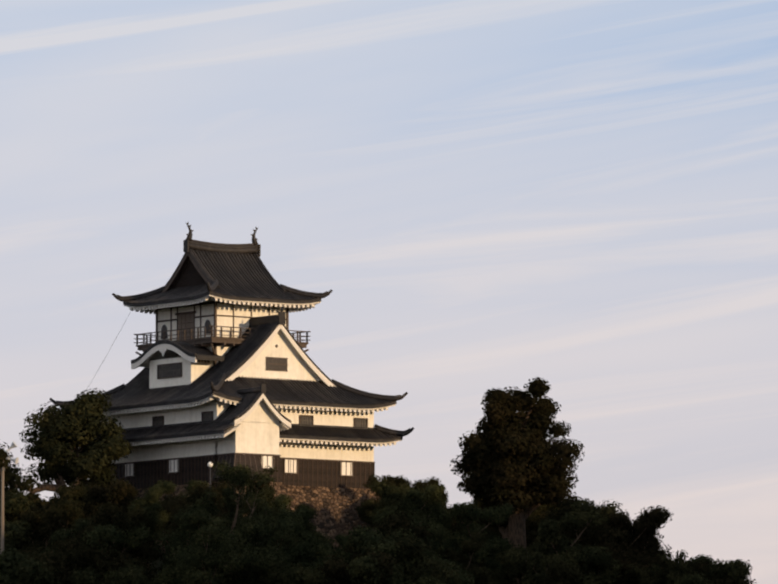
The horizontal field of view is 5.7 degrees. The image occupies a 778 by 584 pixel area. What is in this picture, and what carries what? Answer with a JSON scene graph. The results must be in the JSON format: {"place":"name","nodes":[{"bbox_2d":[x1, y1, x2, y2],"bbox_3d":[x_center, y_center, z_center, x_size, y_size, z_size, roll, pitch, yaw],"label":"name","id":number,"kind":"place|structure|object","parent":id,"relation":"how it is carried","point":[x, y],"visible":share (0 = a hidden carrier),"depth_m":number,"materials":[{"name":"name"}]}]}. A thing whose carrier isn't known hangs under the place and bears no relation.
{"place":"outdoors","nodes":[
{"label":"outdoors","id":0,"kind":"place"},
{"bbox_2d":[149,555,249,583],"bbox_3d":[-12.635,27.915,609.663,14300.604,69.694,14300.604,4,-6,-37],"label":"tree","id":1,"kind":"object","parent":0,"point":[158,563],"depth_m":593.91,"materials":[{"name":"green plant"}]},
{"bbox_2d":[0,450,7,468],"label":"utility pole","id":2,"kind":"object","parent":1,"relation":"on","point":[3,454],"visible":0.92,"depth_m":583.17,"materials":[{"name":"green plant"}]},
{"bbox_2d":[0,539,15,552],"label":"forest tree","id":3,"kind":"object","parent":1,"relation":"on","point":[7,545],"visible":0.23,"depth_m":592.32,"materials":[{"name":"green plant"}]},
{"bbox_2d":[0,441,18,553],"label":"loudspeaker pole","id":4,"kind":"object","parent":1,"relation":"on","point":[14,460],"visible":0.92,"depth_m":583.06,"materials":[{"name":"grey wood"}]},
{"bbox_2d":[0,519,34,549],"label":"forest tree","id":5,"kind":"object","parent":1,"relation":"on","point":[18,533],"visible":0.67,"depth_m":593.13,"materials":[{"name":"green plant"}]},
{"bbox_2d":[0,488,45,550],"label":"forest tree","id":6,"kind":"object","parent":1,"relation":"on","point":[15,503],"visible":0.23,"depth_m":595.04,"materials":[{"name":"green plant"}]},
{"bbox_2d":[0,442,49,523],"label":"hilltop tree","id":7,"kind":"object","parent":1,"relation":"on","point":[12,478],"visible":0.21,"depth_m":603.03,"materials":[{"name":"green plant"}]},
{"bbox_2d":[25,492,57,513],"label":"forest tree","id":8,"kind":"object","parent":1,"relation":"on","point":[42,501],"visible":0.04,"depth_m":609.32,"materials":[{"name":"green plant"}]},
{"bbox_2d":[25,495,97,557],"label":"forest tree","id":9,"kind":"object","parent":1,"relation":"on","point":[64,514],"visible":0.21,"depth_m":585.35,"materials":[{"name":"green plant"}]},
{"bbox_2d":[0,388,133,493],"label":"leafy tree","id":10,"kind":"object","parent":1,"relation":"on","point":[62,434],"visible":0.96,"depth_m":603.70,"materials":[{"name":"green plant"}]},
{"bbox_2d":[44,479,93,542],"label":"forest tree","id":11,"kind":"object","parent":1,"relation":"on","point":[69,490],"visible":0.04,"depth_m":596.76,"materials":[{"name":"green plant"}]},
{"bbox_2d":[47,478,135,528],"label":"forest tree","id":12,"kind":"object","parent":1,"relation":"on","point":[118,493],"visible":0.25,"depth_m":592.22,"materials":[{"name":"green plant"}]},
{"bbox_2d":[54,502,161,583],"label":"forest tree","id":13,"kind":"object","parent":1,"relation":"on","point":[76,554],"visible":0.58,"depth_m":577.72,"materials":[{"name":"green plant"}]},
{"bbox_2d":[70,524,152,583],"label":"forest tree","id":14,"kind":"object","parent":1,"relation":"on","point":[103,536],"visible":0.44,"depth_m":577.35,"materials":[{"name":"green plant"}]},
{"bbox_2d":[127,484,168,567],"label":"forest tree","id":15,"kind":"object","parent":1,"relation":"on","point":[149,502],"visible":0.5,"depth_m":589.82,"materials":[{"name":"green plant"}]},
{"bbox_2d":[154,479,208,533],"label":"forest tree","id":16,"kind":"object","parent":1,"relation":"on","point":[170,487],"visible":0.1,"depth_m":592.61,"materials":[{"name":"green plant"}]},
{"bbox_2d":[132,481,236,562],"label":"forest tree","id":17,"kind":"object","parent":1,"relation":"on","point":[169,503],"visible":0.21,"depth_m":582.79,"materials":[{"name":"green plant"}]},
{"bbox_2d":[208,462,212,484],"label":"globe lamp post","id":18,"kind":"object","parent":1,"relation":"on","point":[210,465],"visible":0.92,"depth_m":597.22,"materials":[{"name":"grey metal"}]},
{"bbox_2d":[198,485,238,517],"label":"forest tree","id":19,"kind":"object","parent":1,"relation":"on","point":[225,508],"visible":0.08,"depth_m":588.41,"materials":[{"name":"green plant"}]},
{"bbox_2d":[148,460,300,583],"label":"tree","id":20,"kind":"object","parent":1,"relation":"on","point":[225,554],"visible":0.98,"depth_m":572.35,"materials":[{"name":"green plant"}]},
{"bbox_2d":[132,481,378,552],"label":"stone wall","id":21,"kind":"structure","parent":1,"relation":"on","point":[335,507],"depth_m":604.24,"materials":[{"name":"stone"}]},
{"bbox_2d":[86,252,369,488],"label":"wood trim","id":22,"kind":"structure","parent":21,"relation":"on","point":[185,329],"depth_m":606.94,"materials":[{"name":"brown wood"}]},
{"bbox_2d":[49,222,413,447],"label":"castle keep roofs","id":23,"kind":"structure","parent":22,"relation":"on","point":[237,273],"depth_m":606.84,"materials":[{"name":"tile"}]},
{"bbox_2d":[237,486,290,546],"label":"forest tree","id":24,"kind":"object","parent":1,"relation":"on","point":[269,494],"visible":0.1,"depth_m":586.38,"materials":[{"name":"green plant"}]},
{"bbox_2d":[268,494,310,522],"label":"forest tree","id":25,"kind":"object","parent":1,"relation":"on","point":[283,501],"visible":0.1,"depth_m":590.08,"materials":[{"name":"green plant"}]},
{"bbox_2d":[282,502,334,544],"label":"forest tree","id":26,"kind":"object","parent":1,"relation":"on","point":[313,510],"depth_m":589.46,"materials":[{"name":"green plant"}]},
{"bbox_2d":[282,511,344,566],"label":"forest tree","id":27,"kind":"object","parent":1,"relation":"on","point":[310,526],"depth_m":584.62,"materials":[{"name":"green plant"}]},
{"bbox_2d":[273,507,355,577],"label":"forest tree","id":28,"kind":"object","parent":1,"relation":"on","point":[306,553],"visible":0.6,"depth_m":581.56,"materials":[{"name":"green plant"}]},
{"bbox_2d":[293,551,396,583],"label":"forest tree","id":29,"kind":"object","parent":1,"relation":"on","point":[336,570],"visible":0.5,"depth_m":566.11,"materials":[{"name":"green plant"}]},
{"bbox_2d":[355,474,392,527],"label":"corner tree","id":30,"kind":"object","parent":1,"relation":"on","point":[365,508],"visible":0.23,"depth_m":603.67,"materials":[{"name":"green plant"}]},
{"bbox_2d":[378,475,390,483],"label":"forest tree","id":31,"kind":"object","parent":1,"relation":"on","point":[384,477],"depth_m":634.88,"materials":[{"name":"green plant"}]},
{"bbox_2d":[342,507,436,563],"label":"forest tree","id":32,"kind":"object","parent":1,"relation":"on","point":[398,521],"visible":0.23,"depth_m":583.31,"materials":[{"name":"green plant"}]},
{"bbox_2d":[346,555,444,583],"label":"forest tree","id":33,"kind":"object","parent":1,"relation":"on","point":[365,568],"visible":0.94,"depth_m":565.70,"materials":[{"name":"green plant"}]},
{"bbox_2d":[342,525,474,583],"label":"forest tree","id":34,"kind":"object","parent":1,"relation":"on","point":[360,538],"visible":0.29,"depth_m":578.91,"materials":[{"name":"green plant"}]},
{"bbox_2d":[359,528,461,583],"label":"forest tree","id":35,"kind":"object","parent":1,"relation":"on","point":[408,545],"visible":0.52,"depth_m":575.69,"materials":[{"name":"green plant"}]},
{"bbox_2d":[368,480,454,541],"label":"forest tree","id":36,"kind":"object","parent":1,"relation":"on","point":[394,496],"visible":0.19,"depth_m":597.62,"materials":[{"name":"green plant"}]},
{"bbox_2d":[371,483,454,554],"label":"forest tree","id":37,"kind":"object","parent":1,"relation":"on","point":[428,508],"visible":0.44,"depth_m":594.65,"materials":[{"name":"green plant"}]},
{"bbox_2d":[385,475,441,489],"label":"forest tree","id":38,"kind":"object","parent":1,"relation":"on","point":[396,481],"visible":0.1,"depth_m":622.23,"materials":[{"name":"green plant"}]},
{"bbox_2d":[418,488,455,528],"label":"forest tree","id":39,"kind":"object","parent":1,"relation":"on","point":[441,496],"depth_m":616.83,"materials":[{"name":"green plant"}]},
{"bbox_2d":[437,492,450,556],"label":"forest tree","id":40,"kind":"object","parent":1,"relation":"on","point":[445,496],"depth_m":616.03,"materials":[{"name":"green plant"}]},
{"bbox_2d":[438,504,487,554],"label":"forest tree","id":41,"kind":"object","parent":1,"relation":"on","point":[456,528],"visible":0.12,"depth_m":600.53,"materials":[{"name":"green plant"}]},
{"bbox_2d":[435,502,515,573],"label":"forest tree","id":42,"kind":"object","parent":1,"relation":"on","point":[465,514],"visible":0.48,"depth_m":594.04,"materials":[{"name":"green plant"}]},
{"bbox_2d":[471,497,486,530],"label":"forest tree","id":43,"kind":"object","parent":1,"relation":"on","point":[476,502],"visible":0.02,"depth_m":616.80,"materials":[{"name":"green plant"}]},
{"bbox_2d":[473,517,500,539],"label":"forest tree","id":44,"kind":"object","parent":1,"relation":"on","point":[489,535],"visible":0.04,"depth_m":607.05,"materials":[{"name":"green plant"}]},
{"bbox_2d":[485,510,544,583],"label":"forest tree","id":45,"kind":"object","parent":1,"relation":"on","point":[495,530],"visible":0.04,"depth_m":611.82,"materials":[{"name":"green plant"}]},
{"bbox_2d":[450,377,584,579],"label":"tall tree","id":46,"kind":"object","parent":1,"relation":"on","point":[513,457],"visible":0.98,"depth_m":602.61,"materials":[{"name":"green plant"}]},
{"bbox_2d":[533,503,561,514],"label":"forest tree","id":47,"kind":"object","parent":1,"relation":"on","point":[540,508],"visible":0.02,"depth_m":613.66,"materials":[{"name":"green plant"}]},
{"bbox_2d":[508,498,623,583],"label":"forest tree","id":48,"kind":"object","parent":1,"relation":"on","point":[597,563],"visible":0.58,"depth_m":591.65,"materials":[{"name":"green plant"}]},
{"bbox_2d":[527,503,604,551],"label":"forest tree","id":49,"kind":"object","parent":1,"relation":"on","point":[533,535],"visible":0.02,"depth_m":607.88,"materials":[{"name":"green plant"}]},
{"bbox_2d":[532,494,631,571],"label":"forest tree","id":50,"kind":"object","parent":1,"relation":"on","point":[597,535],"visible":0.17,"depth_m":598.23,"materials":[{"name":"green plant"}]},
{"bbox_2d":[596,500,624,518],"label":"forest tree","id":51,"kind":"object","parent":1,"relation":"on","point":[606,509],"visible":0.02,"depth_m":613.35,"materials":[{"name":"green plant"}]},
{"bbox_2d":[568,505,673,583],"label":"forest tree","id":52,"kind":"object","parent":1,"relation":"on","point":[643,527],"visible":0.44,"depth_m":598.18,"materials":[{"name":"green plant"}]},
{"bbox_2d":[621,549,687,583],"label":"forest tree","id":53,"kind":"object","parent":1,"relation":"on","point":[674,574],"visible":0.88,"depth_m":594.98,"materials":[{"name":"green plant"}]},
{"bbox_2d":[664,557,711,582],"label":"forest tree","id":54,"kind":"object","parent":1,"relation":"on","point":[699,566],"visible":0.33,"depth_m":602.85,"materials":[{"name":"green plant"}]},
{"bbox_2d":[671,554,713,566],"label":"forest tree","id":55,"kind":"object","parent":1,"relation":"on","point":[703,557],"visible":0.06,"depth_m":612.03,"materials":[{"name":"green plant"}]},
{"bbox_2d":[666,559,749,583],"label":"forest tree","id":56,"kind":"object","parent":1,"relation":"on","point":[735,569],"visible":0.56,"depth_m":598.13,"materials":[{"name":"green plant"}]},
{"bbox_2d":[711,559,757,583],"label":"forest tree","id":57,"kind":"object","parent":1,"relation":"on","point":[747,565],"visible":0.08,"depth_m":612.32,"materials":[{"name":"green plant"}]},
{"bbox_2d":[84,258,374,488],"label":"castle keep walls","id":58,"kind":"structure","parent":0,"point":[256,432],"depth_m":605.75,"materials":[{"name":"white paint"}]},
{"bbox_2d":[0,0,777,583],"label":"sky","id":59,"kind":"structure","parent":0,"point":[580,197],"materials":[{"name":"blue"}]}
]}

